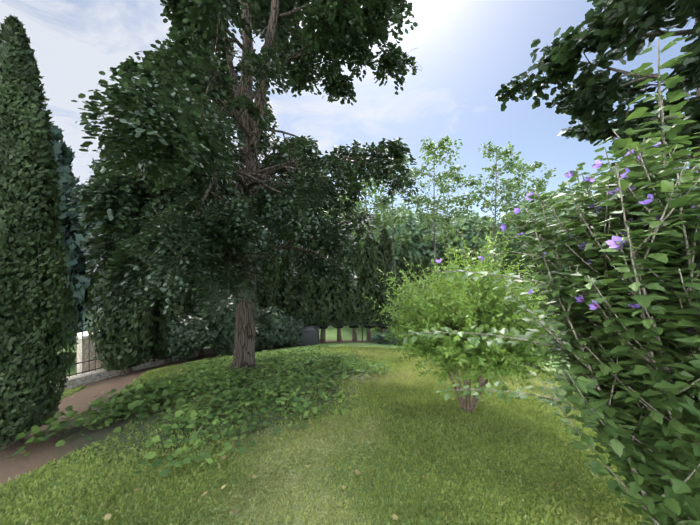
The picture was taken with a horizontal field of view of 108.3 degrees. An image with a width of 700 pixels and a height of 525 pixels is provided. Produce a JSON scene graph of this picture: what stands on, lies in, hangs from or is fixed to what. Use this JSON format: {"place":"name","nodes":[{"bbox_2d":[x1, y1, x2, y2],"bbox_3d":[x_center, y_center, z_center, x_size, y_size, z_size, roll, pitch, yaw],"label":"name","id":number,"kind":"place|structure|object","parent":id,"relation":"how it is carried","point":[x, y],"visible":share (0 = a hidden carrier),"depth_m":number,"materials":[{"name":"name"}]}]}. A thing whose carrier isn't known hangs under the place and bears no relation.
{"place":"outdoors","nodes":[
{"label":"outdoors","id":0,"kind":"place"},
{"bbox_2d":[0,317,641,524],"bbox_3d":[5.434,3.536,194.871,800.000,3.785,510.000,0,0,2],"label":"ground","id":1,"kind":"structure","parent":0,"point":[41,454],"depth_m":3.23,"materials":[{"name":"green plant"}]},
{"bbox_2d":[0,14,78,450],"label":"thuja tree","id":2,"kind":"object","parent":1,"relation":"on","point":[12,30],"depth_m":3.72,"materials":[{"name":"green plant"}]},
{"bbox_2d":[77,338,104,374],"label":"stone gate pillar","id":3,"kind":"structure","parent":1,"relation":"on","point":[88,350],"depth_m":9.09,"materials":[{"name":"beige stone"}]},
{"bbox_2d":[77,331,88,338],"bbox_3d":[-9.606,2.645,9.374,0.740,0.100,0.740,0,0,26],"label":"pillar cap","id":4,"kind":"object","parent":3,"relation":"on","point":[85,334],"visible":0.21,"depth_m":9.04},
{"bbox_2d":[48,346,217,392],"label":"low wall","id":5,"kind":"structure","parent":1,"relation":"on","point":[86,378],"depth_m":8.43,"materials":[{"name":"grey stone"}]},
{"bbox_2d":[57,320,106,377],"bbox_3d":[-8.407,2.668,8.438,0.035,2.007,2.555,0,0,26],"label":"iron fence","id":6,"kind":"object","parent":5,"relation":"on","point":[76,363],"depth_m":8.10,"materials":[{"name":"black"}]},
{"bbox_2d":[43,116,284,346],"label":"spruce trees","id":7,"kind":"object","parent":1,"relation":"on","point":[67,183],"depth_m":13.43,"materials":[{"name":"green plant"}]},
{"bbox_2d":[5,344,393,476],"bbox_3d":[-2.247,2.898,6.945,6.725,1.819,8.956,0,0,2],"label":"groundcover plant","id":8,"kind":"object","parent":1,"relation":"on","point":[164,389],"depth_m":4.48,"materials":[{"name":"green plant"}]},
{"bbox_2d":[160,294,303,360],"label":"bushes","id":9,"kind":"object","parent":1,"relation":"on","point":[196,329],"visible":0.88,"depth_m":10.05,"materials":[{"name":"green plant"}]},
{"bbox_2d":[64,0,424,369],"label":"locust tree","id":10,"kind":"object","parent":1,"relation":"on","point":[136,100],"depth_m":4.79,"materials":[{"name":"green plant"}]},
{"bbox_2d":[83,228,415,374],"bbox_3d":[-3.067,0.592,13.277,15.006,8.630,4.471,0,0,-32],"label":"thuja hedge","id":11,"kind":"object","parent":1,"relation":"on","point":[146,321],"depth_m":13.79,"materials":[{"name":"green plant"}]},
{"bbox_2d":[18,343,576,519],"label":"fallen leaves","id":12,"kind":"object","parent":1,"relation":"on","point":[109,515],"visible":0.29,"depth_m":2.45,"materials":[{"name":"beige plant"}]},
{"bbox_2d":[301,326,319,345],"bbox_3d":[-2.003,3.746,12.909,0.820,0.950,0.820,0,0,2],"label":"compost bin","id":13,"kind":"object","parent":1,"relation":"on","point":[310,334],"visible":0.9,"depth_m":12.54,"materials":[{"name":"black plastic"}]},
{"bbox_2d":[0,345,653,524],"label":"lawn grass","id":14,"kind":"structure","parent":1,"relation":"on","point":[506,420],"depth_m":2.67,"materials":[{"name":"green plant"}]},
{"bbox_2d":[321,324,401,341],"bbox_3d":[0.677,4.161,13.734,12.309,1.645,0.313,0,0,-9],"label":"fence","id":15,"kind":"object","parent":1,"relation":"on","point":[362,327],"visible":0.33,"depth_m":13.71,"materials":[{"name":"black"}]},
{"bbox_2d":[83,177,676,279],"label":"treeline","id":16,"kind":"object","parent":1,"relation":"on","point":[421,249],"visible":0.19,"depth_m":38.50,"materials":[{"name":"green plant"}]},
{"bbox_2d":[371,330,404,345],"bbox_3d":[3.305,4.068,13.174,4.587,1.168,2.260,0,0,2],"label":"bush","id":17,"kind":"object","parent":1,"relation":"on","point":[378,338],"visible":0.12,"depth_m":12.73,"materials":[{"name":"green plant"}]},
{"bbox_2d":[261,255,559,320],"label":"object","id":18,"kind":"object","parent":1,"relation":"on","point":[364,263],"depth_m":20.70,"materials":[{"name":"green plant"}]},
{"bbox_2d":[363,218,565,412],"bbox_3d":[1.755,0.852,4.095,2.971,3.283,3.218,0,0,2],"label":"round shrub","id":19,"kind":"object","parent":1,"relation":"on","point":[433,346],"depth_m":3.55,"materials":[{"name":"green plant"}]},
{"bbox_2d":[322,135,615,276],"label":"trees","id":20,"kind":"object","parent":1,"relation":"on","point":[457,177],"depth_m":24.64,"materials":[{"name":"green plant"}]},
{"bbox_2d":[412,246,560,331],"bbox_3d":[9.796,2.099,18.523,13.708,6.874,3.446,0,0,-18],"label":"thuja row","id":21,"kind":"object","parent":1,"relation":"on","point":[425,264],"depth_m":18.38,"materials":[{"name":"green plant"}]},
{"bbox_2d":[400,31,699,524],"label":"hibiscus shrub","id":22,"kind":"object","parent":1,"relation":"on","point":[681,500],"depth_m":1.45,"materials":[{"name":"green plant"}]},
{"bbox_2d":[435,138,699,348],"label":"purple flowers","id":23,"kind":"object","parent":22,"relation":"attached to","point":[608,242],"visible":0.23,"depth_m":1.52,"materials":[{"name":"purple plant"}]},
{"bbox_2d":[0,0,697,222],"label":"sky","id":24,"kind":"structure","parent":0,"point":[465,50],"materials":[{"name":"blue"}]},
{"bbox_2d":[494,0,699,194],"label":"tree","id":25,"kind":"object","parent":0,"point":[559,66],"depth_m":9.43,"materials":[{"name":"green plant"}]}
]}

